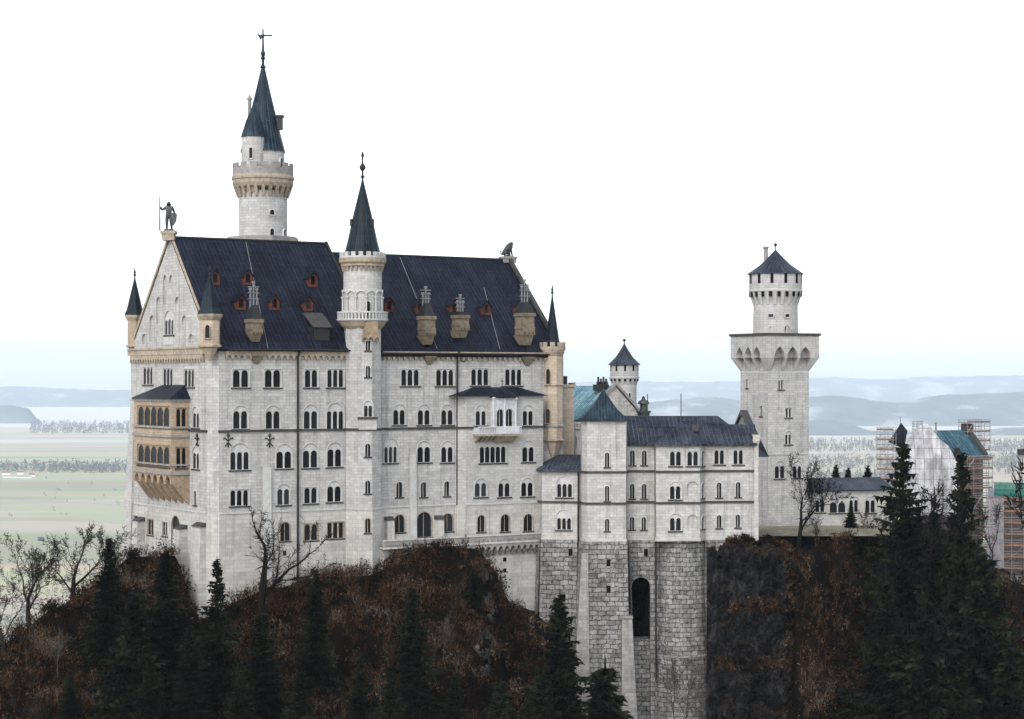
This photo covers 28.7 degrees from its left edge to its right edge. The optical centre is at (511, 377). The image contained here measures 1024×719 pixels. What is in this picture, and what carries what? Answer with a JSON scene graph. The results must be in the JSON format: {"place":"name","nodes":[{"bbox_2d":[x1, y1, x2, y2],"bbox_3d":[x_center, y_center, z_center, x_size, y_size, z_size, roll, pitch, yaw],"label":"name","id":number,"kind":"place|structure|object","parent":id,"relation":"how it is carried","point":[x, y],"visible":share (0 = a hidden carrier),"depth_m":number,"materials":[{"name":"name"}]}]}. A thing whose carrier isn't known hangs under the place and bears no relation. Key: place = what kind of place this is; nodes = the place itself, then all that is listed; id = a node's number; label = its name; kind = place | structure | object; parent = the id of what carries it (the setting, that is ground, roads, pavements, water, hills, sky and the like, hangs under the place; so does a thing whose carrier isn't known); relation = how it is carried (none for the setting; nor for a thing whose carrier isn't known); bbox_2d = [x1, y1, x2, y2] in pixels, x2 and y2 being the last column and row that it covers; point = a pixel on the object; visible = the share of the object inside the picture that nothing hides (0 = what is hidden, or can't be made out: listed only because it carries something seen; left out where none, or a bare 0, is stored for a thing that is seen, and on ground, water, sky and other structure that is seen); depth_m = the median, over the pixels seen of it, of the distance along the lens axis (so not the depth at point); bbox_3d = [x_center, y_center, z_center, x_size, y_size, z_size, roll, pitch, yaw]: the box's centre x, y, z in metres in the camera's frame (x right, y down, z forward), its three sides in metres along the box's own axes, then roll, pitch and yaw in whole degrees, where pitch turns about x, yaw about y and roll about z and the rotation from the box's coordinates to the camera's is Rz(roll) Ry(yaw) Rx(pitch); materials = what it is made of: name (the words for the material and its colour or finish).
{"place":"outdoors","nodes":[
{"label":"outdoors","id":0,"kind":"place"},
{"bbox_2d":[0,405,39,422],"bbox_3d":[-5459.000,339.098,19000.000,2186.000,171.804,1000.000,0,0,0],"label":"hills","id":1,"kind":"structure","parent":0,"point":[12,414],"depth_m":18664.78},
{"bbox_2d":[0,447,127,522],"bbox_3d":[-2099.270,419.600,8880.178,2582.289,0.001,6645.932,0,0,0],"label":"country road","id":2,"kind":"structure","parent":0,"point":[70,502],"depth_m":6795.17,"materials":[{"name":"grey"}]},
{"bbox_2d":[0,386,130,406],"bbox_3d":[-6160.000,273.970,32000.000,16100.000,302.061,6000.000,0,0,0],"label":"hills","id":3,"kind":"structure","parent":0,"point":[35,396],"depth_m":29935.74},
{"bbox_2d":[0,522,1023,718],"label":"hillside","id":4,"kind":"structure","parent":0,"point":[818,553],"depth_m":278.80,"materials":[{"name":"brown plant"}]},
{"bbox_2d":[0,576,38,659],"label":"bare tree","id":5,"kind":"object","parent":4,"relation":"on","point":[2,637],"visible":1,"depth_m":263.26,"materials":[{"name":"brown plant"}]},
{"bbox_2d":[0,529,63,627],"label":"bare tree","id":6,"kind":"object","parent":4,"relation":"on","point":[34,565],"visible":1,"depth_m":265.56,"materials":[{"name":"brown plant"}]},
{"bbox_2d":[55,670,86,718],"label":"fir tree","id":7,"kind":"object","parent":4,"relation":"on","point":[71,699],"visible":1,"depth_m":249.71,"materials":[{"name":"green plant"}]},
{"bbox_2d":[30,522,139,597],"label":"bare tree","id":8,"kind":"object","parent":4,"relation":"on","point":[89,537],"visible":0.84,"depth_m":270.92,"materials":[{"name":"brown plant"}]},
{"bbox_2d":[72,538,127,671],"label":"fir tree","id":9,"kind":"object","parent":4,"relation":"on","point":[108,602],"visible":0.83,"depth_m":262.04,"materials":[{"name":"green plant"}]},
{"bbox_2d":[83,591,177,718],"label":"fir tree","id":10,"kind":"object","parent":4,"relation":"on","point":[121,685],"visible":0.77,"depth_m":250.88,"materials":[{"name":"green plant"}]},
{"bbox_2d":[128,657,171,718],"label":"fir tree","id":11,"kind":"object","parent":4,"relation":"on","point":[153,707],"visible":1,"depth_m":246.70,"materials":[{"name":"green plant"}]},
{"bbox_2d":[113,550,207,705],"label":"fir tree","id":12,"kind":"object","parent":4,"relation":"on","point":[168,630],"visible":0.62,"depth_m":257.93,"materials":[{"name":"green plant"}]},
{"bbox_2d":[159,625,220,718],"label":"fir tree","id":13,"kind":"object","parent":4,"relation":"on","point":[189,684],"visible":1,"depth_m":249.40,"materials":[{"name":"green plant"}]},
{"bbox_2d":[194,559,247,705],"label":"fir tree","id":14,"kind":"object","parent":4,"relation":"on","point":[213,642],"visible":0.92,"depth_m":256.36,"materials":[{"name":"green plant"}]},
{"bbox_2d":[222,670,260,718],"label":"fir tree","id":15,"kind":"object","parent":4,"relation":"on","point":[238,708],"visible":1,"depth_m":244.76,"materials":[{"name":"green plant"}]},
{"bbox_2d":[227,613,296,718],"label":"fir tree","id":16,"kind":"object","parent":4,"relation":"on","point":[263,690],"visible":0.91,"depth_m":253.16,"materials":[{"name":"green plant"}]},
{"bbox_2d":[227,29,297,240],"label":"round tower","id":17,"kind":"structure","parent":4,"relation":"on","point":[262,178],"depth_m":299.83,"materials":[{"name":"stone"}]},
{"bbox_2d":[239,499,342,617],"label":"bare tree","id":18,"kind":"object","parent":4,"relation":"on","point":[263,593],"visible":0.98,"depth_m":269.01,"materials":[{"name":"brown plant"}]},
{"bbox_2d":[280,671,317,718],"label":"fir tree","id":19,"kind":"object","parent":4,"relation":"on","point":[300,705],"visible":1,"depth_m":245.78,"materials":[{"name":"green plant"}]},
{"bbox_2d":[285,572,347,698],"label":"fir tree","id":20,"kind":"object","parent":4,"relation":"on","point":[312,659],"visible":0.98,"depth_m":263.33,"materials":[{"name":"green plant"}]},
{"bbox_2d":[120,230,575,617],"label":"palace","id":21,"kind":"structure","parent":4,"relation":"on","point":[238,350],"depth_m":284.54,"materials":[{"name":"white stone"}]},
{"bbox_2d":[141,366,153,385],"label":"window","id":22,"kind":"structure","parent":21,"relation":"in","point":[147,371],"depth_m":289.72,"materials":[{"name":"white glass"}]},
{"bbox_2d":[136,405,169,428],"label":"window","id":23,"kind":"structure","parent":21,"relation":"in","point":[154,415],"depth_m":280.53,"materials":[{"name":"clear glass"}]},
{"bbox_2d":[136,443,169,468],"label":"window","id":24,"kind":"structure","parent":21,"relation":"in","point":[153,453],"depth_m":280.63,"materials":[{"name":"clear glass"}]},
{"bbox_2d":[159,197,176,230],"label":"knight statue","id":25,"kind":"object","parent":21,"relation":"on","point":[170,217],"visible":1,"depth_m":281.95,"materials":[{"name":"grey metal"}]},
{"bbox_2d":[163,310,174,336],"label":"window","id":26,"kind":"structure","parent":21,"relation":"in","point":[168,324],"depth_m":283.01,"materials":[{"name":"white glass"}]},
{"bbox_2d":[175,407,187,429],"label":"window","id":27,"kind":"structure","parent":21,"relation":"in","point":[181,413],"depth_m":276.05,"materials":[{"name":"beige glass"}]},
{"bbox_2d":[175,446,187,469],"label":"window","id":28,"kind":"structure","parent":21,"relation":"in","point":[181,452],"depth_m":276.05,"materials":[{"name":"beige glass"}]},
{"bbox_2d":[183,368,194,388],"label":"window","id":29,"kind":"structure","parent":21,"relation":"in","point":[188,373],"depth_m":276.92,"materials":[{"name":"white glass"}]},
{"bbox_2d":[228,442,250,471],"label":"window","id":30,"kind":"structure","parent":21,"relation":"in","point":[239,454],"depth_m":272.23,"materials":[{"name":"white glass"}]},
{"bbox_2d":[229,488,250,507],"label":"window","id":31,"kind":"structure","parent":21,"relation":"in","point":[236,496],"depth_m":272.23,"materials":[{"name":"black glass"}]},
{"bbox_2d":[231,405,249,429],"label":"window","id":32,"kind":"structure","parent":21,"relation":"in","point":[240,413],"depth_m":272.23,"materials":[{"name":"black glass"}]},
{"bbox_2d":[231,368,250,388],"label":"window","id":33,"kind":"structure","parent":21,"relation":"in","point":[240,376],"depth_m":272.30,"materials":[{"name":"black glass"}]},
{"bbox_2d":[263,368,282,388],"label":"window","id":34,"kind":"structure","parent":21,"relation":"in","point":[272,376],"depth_m":274.83,"materials":[{"name":"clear glass"}]},
{"bbox_2d":[264,404,281,429],"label":"window","id":35,"kind":"structure","parent":21,"relation":"in","point":[273,415],"depth_m":274.90,"materials":[{"name":"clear glass"}]},
{"bbox_2d":[275,483,291,506],"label":"window","id":36,"kind":"structure","parent":21,"relation":"in","point":[283,493],"depth_m":275.71,"materials":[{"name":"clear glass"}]},
{"bbox_2d":[274,443,293,469],"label":"window","id":37,"kind":"structure","parent":21,"relation":"in","point":[283,453],"depth_m":275.78,"materials":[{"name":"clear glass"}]},
{"bbox_2d":[301,442,319,469],"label":"window","id":38,"kind":"structure","parent":21,"relation":"in","point":[310,454],"depth_m":277.94,"materials":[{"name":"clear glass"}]},
{"bbox_2d":[303,404,318,428],"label":"window","id":39,"kind":"structure","parent":21,"relation":"in","point":[310,413],"depth_m":278.01,"materials":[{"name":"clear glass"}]},
{"bbox_2d":[303,486,318,504],"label":"window","id":40,"kind":"structure","parent":21,"relation":"in","point":[309,492],"depth_m":277.94,"materials":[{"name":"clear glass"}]},
{"bbox_2d":[303,368,319,388],"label":"window","id":41,"kind":"structure","parent":21,"relation":"in","point":[311,375],"depth_m":278.01,"materials":[{"name":"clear glass"}]},
{"bbox_2d":[303,522,319,541],"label":"window","id":42,"kind":"structure","parent":21,"relation":"in","point":[306,535],"depth_m":277.97,"materials":[{"name":"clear glass"}]},
{"bbox_2d":[326,480,342,503],"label":"window","id":43,"kind":"structure","parent":21,"relation":"in","point":[333,489],"depth_m":279.85,"materials":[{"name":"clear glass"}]},
{"bbox_2d":[326,441,343,468],"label":"window","id":44,"kind":"structure","parent":21,"relation":"in","point":[334,453],"depth_m":279.91,"materials":[{"name":"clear glass"}]},
{"bbox_2d":[326,402,344,428],"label":"window","id":45,"kind":"structure","parent":21,"relation":"in","point":[335,415],"depth_m":280.12,"materials":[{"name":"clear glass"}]},
{"bbox_2d":[326,368,345,388],"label":"window","id":46,"kind":"structure","parent":21,"relation":"in","point":[335,377],"depth_m":280.12,"materials":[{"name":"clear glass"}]},
{"bbox_2d":[326,521,345,539],"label":"window","id":47,"kind":"structure","parent":21,"relation":"in","point":[340,535],"depth_m":280.19,"materials":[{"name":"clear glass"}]},
{"bbox_2d":[383,438,398,464],"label":"window","id":48,"kind":"structure","parent":21,"relation":"in","point":[390,445],"depth_m":284.81,"materials":[{"name":"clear glass"}]},
{"bbox_2d":[392,403,406,426],"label":"window","id":49,"kind":"structure","parent":21,"relation":"in","point":[398,412],"depth_m":285.50,"materials":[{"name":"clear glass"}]},
{"bbox_2d":[400,368,420,386],"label":"window","id":50,"kind":"structure","parent":21,"relation":"in","point":[409,377],"depth_m":286.62,"materials":[{"name":"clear glass"}]},
{"bbox_2d":[416,404,431,426],"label":"window","id":51,"kind":"structure","parent":21,"relation":"in","point":[424,414],"depth_m":287.74,"materials":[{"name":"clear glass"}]},
{"bbox_2d":[416,440,432,463],"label":"window","id":52,"kind":"structure","parent":21,"relation":"in","point":[423,450],"depth_m":287.74,"materials":[{"name":"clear glass"}]},
{"bbox_2d":[417,511,432,537],"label":"window","id":53,"kind":"structure","parent":21,"relation":"in","point":[423,518],"depth_m":287.95,"materials":[{"name":"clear glass"}]},
{"bbox_2d":[435,368,455,386],"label":"window","id":54,"kind":"structure","parent":21,"relation":"in","point":[444,377],"depth_m":289.72,"materials":[{"name":"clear glass"}]},
{"bbox_2d":[440,404,454,426],"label":"window","id":55,"kind":"structure","parent":21,"relation":"in","point":[447,413],"depth_m":289.79,"materials":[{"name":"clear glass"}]},
{"bbox_2d":[440,440,454,463],"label":"window","id":56,"kind":"structure","parent":21,"relation":"in","point":[447,449],"depth_m":289.79,"materials":[{"name":"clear glass"}]},
{"bbox_2d":[470,367,490,386],"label":"window","id":57,"kind":"structure","parent":21,"relation":"in","point":[478,376],"depth_m":292.92,"materials":[{"name":"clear glass"}]},
{"bbox_2d":[474,404,487,426],"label":"window","id":58,"kind":"structure","parent":21,"relation":"in","point":[480,411],"depth_m":290.57,"materials":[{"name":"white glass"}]},
{"bbox_2d":[473,478,488,498],"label":"window","id":59,"kind":"structure","parent":21,"relation":"in","point":[481,484],"depth_m":290.57,"materials":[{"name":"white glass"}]},
{"bbox_2d":[478,445,507,464],"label":"window","id":60,"kind":"structure","parent":21,"relation":"in","point":[488,454],"depth_m":291.63,"materials":[{"name":"white glass"}]},
{"bbox_2d":[497,478,511,498],"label":"window","id":61,"kind":"structure","parent":21,"relation":"in","point":[504,487],"depth_m":292.70,"materials":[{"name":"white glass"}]},
{"bbox_2d":[504,368,523,386],"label":"window","id":62,"kind":"structure","parent":21,"relation":"in","point":[512,376],"depth_m":296.01,"materials":[{"name":"white glass"}]},
{"bbox_2d":[520,477,534,497],"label":"window","id":63,"kind":"structure","parent":21,"relation":"in","point":[526,486],"depth_m":294.85,"materials":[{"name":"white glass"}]},
{"bbox_2d":[522,404,534,425],"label":"window","id":64,"kind":"structure","parent":21,"relation":"in","point":[527,411],"depth_m":294.93,"materials":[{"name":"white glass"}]},
{"bbox_2d":[521,440,535,463],"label":"window","id":65,"kind":"structure","parent":21,"relation":"in","point":[528,450],"depth_m":294.93,"materials":[{"name":"white glass"}]},
{"bbox_2d":[333,652,380,718],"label":"fir tree","id":66,"kind":"object","parent":4,"relation":"on","point":[360,707],"visible":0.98,"depth_m":249.62,"materials":[{"name":"green plant"}]},
{"bbox_2d":[337,151,387,575],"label":"stair tower","id":67,"kind":"structure","parent":4,"relation":"on","point":[362,317],"depth_m":279.90,"materials":[{"name":"white stone"}]},
{"bbox_2d":[370,665,409,718],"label":"fir tree","id":68,"kind":"object","parent":4,"relation":"on","point":[390,705],"visible":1,"depth_m":246.81,"materials":[{"name":"green plant"}]},
{"bbox_2d":[380,587,447,718],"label":"fir tree","id":69,"kind":"object","parent":4,"relation":"on","point":[420,698],"visible":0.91,"depth_m":261.24,"materials":[{"name":"green plant"}]},
{"bbox_2d":[436,675,471,718],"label":"fir tree","id":70,"kind":"object","parent":4,"relation":"on","point":[455,709],"visible":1,"depth_m":254.81,"materials":[{"name":"green plant"}]},
{"bbox_2d":[380,532,540,611],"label":"terrace","id":71,"kind":"structure","parent":4,"relation":"on","point":[515,556],"depth_m":292.66,"materials":[{"name":"stone"}]},
{"bbox_2d":[462,566,486,614],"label":"fir tree","id":72,"kind":"object","parent":4,"relation":"on","point":[474,597],"visible":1,"depth_m":280.62,"materials":[{"name":"green plant"}]},
{"bbox_2d":[472,567,498,684],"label":"rock outcrop","id":73,"kind":"object","parent":4,"relation":"on","point":[486,634],"visible":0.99,"depth_m":281.17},
{"bbox_2d":[480,681,520,718],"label":"fir tree","id":74,"kind":"object","parent":4,"relation":"on","point":[503,706],"visible":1,"depth_m":255.75,"materials":[{"name":"green plant"}]},
{"bbox_2d":[0,517,1023,718],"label":"undergrowth","id":75,"kind":"object","parent":4,"relation":"on","point":[52,607],"visible":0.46,"depth_m":274.97,"materials":[{"name":"brown plant"}]},
{"bbox_2d":[520,677,561,718],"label":"fir tree","id":76,"kind":"object","parent":4,"relation":"on","point":[540,706],"visible":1,"depth_m":261.73,"materials":[{"name":"green plant"}]},
{"bbox_2d":[519,594,591,718],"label":"fir tree","id":77,"kind":"object","parent":4,"relation":"on","point":[562,693],"visible":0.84,"depth_m":275.20,"materials":[{"name":"green plant"}]},
{"bbox_2d":[568,377,639,454],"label":"copper roofed house","id":78,"kind":"structure","parent":4,"relation":"on","point":[585,397],"depth_m":327.02,"materials":[{"name":"stone"}]},
{"bbox_2d":[577,656,633,718],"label":"fir tree","id":79,"kind":"object","parent":4,"relation":"on","point":[606,701],"visible":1,"depth_m":269.24,"materials":[{"name":"green plant"}]},
{"bbox_2d":[608,339,639,404],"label":"round tower","id":80,"kind":"structure","parent":4,"relation":"on","point":[624,364],"depth_m":348.11,"materials":[{"name":"stone"}]},
{"bbox_2d":[534,380,768,718],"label":"wing","id":81,"kind":"structure","parent":4,"relation":"on","point":[641,511],"depth_m":292.44,"materials":[{"name":"stone"}]},
{"bbox_2d":[555,509,572,531],"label":"window","id":82,"kind":"structure","parent":81,"relation":"in","point":[563,516],"depth_m":293.49,"materials":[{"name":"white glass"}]},
{"bbox_2d":[555,475,573,498],"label":"window","id":83,"kind":"structure","parent":81,"relation":"in","point":[564,484],"depth_m":293.49,"materials":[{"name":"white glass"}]},
{"bbox_2d":[668,450,682,466],"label":"window","id":84,"kind":"structure","parent":81,"relation":"in","point":[675,456],"depth_m":291.56,"materials":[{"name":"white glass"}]},
{"bbox_2d":[668,481,682,500],"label":"window","id":85,"kind":"structure","parent":81,"relation":"in","point":[675,487],"depth_m":291.42,"materials":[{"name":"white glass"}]},
{"bbox_2d":[668,513,682,531],"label":"window","id":86,"kind":"structure","parent":81,"relation":"in","point":[675,519],"depth_m":291.56,"materials":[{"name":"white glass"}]},
{"bbox_2d":[685,450,699,466],"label":"window","id":87,"kind":"structure","parent":81,"relation":"in","point":[691,455],"depth_m":291.70,"materials":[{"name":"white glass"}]},
{"bbox_2d":[649,634,697,718],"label":"bare tree","id":88,"kind":"object","parent":4,"relation":"on","point":[671,677],"visible":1,"depth_m":282.18,"materials":[{"name":"brown plant"}]},
{"bbox_2d":[668,640,703,718],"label":"bare tree","id":89,"kind":"object","parent":4,"relation":"on","point":[689,689],"visible":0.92,"depth_m":282.27,"materials":[{"name":"brown plant"}]},
{"bbox_2d":[676,665,711,718],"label":"bare tree","id":90,"kind":"object","parent":4,"relation":"on","point":[697,692],"visible":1,"depth_m":281.71,"materials":[{"name":"brown plant"}]},
{"bbox_2d":[729,243,820,539],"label":"square tower","id":91,"kind":"structure","parent":4,"relation":"on","point":[775,356],"depth_m":344.01,"materials":[{"name":"white stone"}]},
{"bbox_2d":[778,450,853,548],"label":"bare tree","id":92,"kind":"object","parent":4,"relation":"on","point":[808,484],"visible":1,"depth_m":305.35,"materials":[{"name":"brown plant"}]},
{"bbox_2d":[809,477,892,525],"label":"gallery","id":93,"kind":"object","parent":4,"relation":"on","point":[863,490],"visible":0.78,"depth_m":351.09,"materials":[{"name":"white stone"}]},
{"bbox_2d":[828,496,847,513],"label":"window","id":94,"kind":"structure","parent":93,"relation":"in","point":[839,508],"depth_m":349.98,"materials":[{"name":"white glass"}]},
{"bbox_2d":[828,577,922,718],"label":"fir tree","id":95,"kind":"object","parent":4,"relation":"on","point":[883,653],"visible":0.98,"depth_m":277.16,"materials":[{"name":"green plant"}]},
{"bbox_2d":[876,427,896,494],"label":"scaffold","id":96,"kind":"object","parent":4,"relation":"on","point":[884,448],"visible":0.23,"depth_m":397.19,"materials":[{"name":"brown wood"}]},
{"bbox_2d":[853,441,971,712],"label":"fir tree","id":97,"kind":"object","parent":4,"relation":"on","point":[901,502],"visible":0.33,"depth_m":299.05,"materials":[{"name":"green plant"}]},
{"bbox_2d":[887,607,969,718],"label":"fir tree","id":98,"kind":"object","parent":4,"relation":"on","point":[924,673],"visible":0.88,"depth_m":271.47,"materials":[{"name":"green plant"}]},
{"bbox_2d":[836,449,1023,709],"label":"bare tree","id":99,"kind":"object","parent":4,"relation":"on","point":[935,506],"visible":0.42,"depth_m":295.67,"materials":[{"name":"brown plant"}]},
{"bbox_2d":[906,511,958,711],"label":"fir tree","id":100,"kind":"object","parent":4,"relation":"on","point":[932,589],"visible":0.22,"depth_m":295.57,"materials":[{"name":"green plant"}]},
{"bbox_2d":[889,417,987,545],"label":"gatehouse","id":101,"kind":"object","parent":4,"relation":"on","point":[957,442],"visible":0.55,"depth_m":403.19,"materials":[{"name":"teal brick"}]},
{"bbox_2d":[898,423,957,516],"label":"tarpaulin","id":102,"kind":"object","parent":101,"relation":"hanging from","point":[932,456],"visible":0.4,"depth_m":395.81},
{"bbox_2d":[958,419,990,466],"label":"scaffold","id":103,"kind":"object","parent":101,"relation":"on","point":[973,430],"visible":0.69,"depth_m":408.63,"materials":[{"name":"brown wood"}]},
{"bbox_2d":[923,638,981,718],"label":"fir tree","id":104,"kind":"object","parent":4,"relation":"on","point":[960,706],"visible":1,"depth_m":265.44,"materials":[{"name":"green plant"}]},
{"bbox_2d":[914,553,1023,718],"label":"fir tree","id":105,"kind":"object","parent":4,"relation":"on","point":[984,654],"visible":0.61,"depth_m":287.07,"materials":[{"name":"green plant"}]},
{"bbox_2d":[932,452,1015,698],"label":"fir tree","id":106,"kind":"object","parent":4,"relation":"on","point":[965,570],"visible":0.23,"depth_m":297.28,"materials":[{"name":"green plant"}]},
{"bbox_2d":[964,455,993,552],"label":"scaffold","id":107,"kind":"object","parent":4,"relation":"on","point":[986,475],"visible":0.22,"depth_m":400.99,"materials":[{"name":"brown wood"}]},
{"bbox_2d":[971,498,1007,569],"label":"bare tree","id":108,"kind":"object","parent":4,"relation":"on","point":[983,517],"visible":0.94,"depth_m":340.83,"materials":[{"name":"brown plant"}]},
{"bbox_2d":[980,647,1023,718],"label":"fir tree","id":109,"kind":"object","parent":4,"relation":"on","point":[1011,669],"visible":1,"depth_m":275.50,"materials":[{"name":"green plant"}]},
{"bbox_2d":[986,497,1023,573],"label":"scaffold","id":110,"kind":"object","parent":4,"relation":"on","point":[1011,554],"visible":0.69,"depth_m":381.40,"materials":[{"name":"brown wood"}]},
{"bbox_2d":[987,498,1003,567],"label":"netting","id":111,"kind":"object","parent":110,"relation":"hanging from","point":[998,552],"visible":0.75,"depth_m":381.10,"materials":[{"name":"grey"}]},
{"bbox_2d":[988,489,1022,575],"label":"brick wing","id":112,"kind":"structure","parent":4,"relation":"on","point":[1016,549],"depth_m":383.99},
{"bbox_2d":[994,482,1023,496],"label":"netting","id":113,"kind":"object","parent":112,"relation":"attached to","point":[1003,488],"visible":0.77,"depth_m":382.47,"materials":[{"name":"teal"}]},
{"bbox_2d":[0,407,1023,641],"bbox_3d":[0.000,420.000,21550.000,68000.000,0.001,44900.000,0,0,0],"label":"valley ground","id":114,"kind":"structure","parent":0,"point":[30,525],"depth_m":8115.99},
{"bbox_2d":[0,566,100,640],"bbox_3d":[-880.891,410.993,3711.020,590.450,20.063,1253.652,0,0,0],"label":"woodland","id":115,"kind":"object","parent":114,"relation":"on","point":[24,611],"visible":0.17,"depth_m":3840.51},
{"bbox_2d":[0,457,126,473],"bbox_3d":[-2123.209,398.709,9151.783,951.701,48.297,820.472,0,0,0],"label":"woodland","id":116,"kind":"object","parent":114,"relation":"on","point":[88,467],"visible":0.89,"depth_m":9040.24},
{"bbox_2d":[30,419,129,433],"bbox_3d":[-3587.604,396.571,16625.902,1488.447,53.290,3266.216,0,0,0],"label":"woodland","id":117,"kind":"object","parent":114,"relation":"on","point":[90,428],"visible":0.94,"depth_m":16324.33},
{"bbox_2d":[809,436,1023,486],"bbox_3d":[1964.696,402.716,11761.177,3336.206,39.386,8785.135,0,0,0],"label":"woodland","id":118,"kind":"object","parent":114,"relation":"on","point":[1001,447],"visible":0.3,"depth_m":10220.62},
{"bbox_2d":[0,0,1023,389],"label":"sky","id":119,"kind":"structure","parent":0,"point":[637,160],"materials":[{"name":"white"}]},
{"bbox_2d":[706,536,798,718],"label":"cliff","id":120,"kind":"structure","parent":0,"point":[741,572],"depth_m":289.16,"materials":[{"name":"stone"}]},
{"bbox_2d":[567,375,1023,402],"bbox_3d":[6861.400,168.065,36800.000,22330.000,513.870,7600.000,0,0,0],"label":"hills","id":121,"kind":"structure","parent":0,"point":[901,389],"depth_m":34458.20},
{"bbox_2d":[759,526,891,535],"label":"lawn","id":122,"kind":"structure","parent":0,"point":[782,530],"depth_m":310.43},
{"bbox_2d":[637,392,1023,425],"bbox_3d":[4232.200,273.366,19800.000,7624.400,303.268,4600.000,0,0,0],"label":"hills","id":123,"kind":"structure","parent":0,"point":[1002,409],"depth_m":18313.53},
{"bbox_2d":[809,420,1023,434],"bbox_3d":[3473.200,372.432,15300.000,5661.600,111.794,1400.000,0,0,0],"label":"hills","id":124,"kind":"structure","parent":0,"point":[825,427],"depth_m":14851.16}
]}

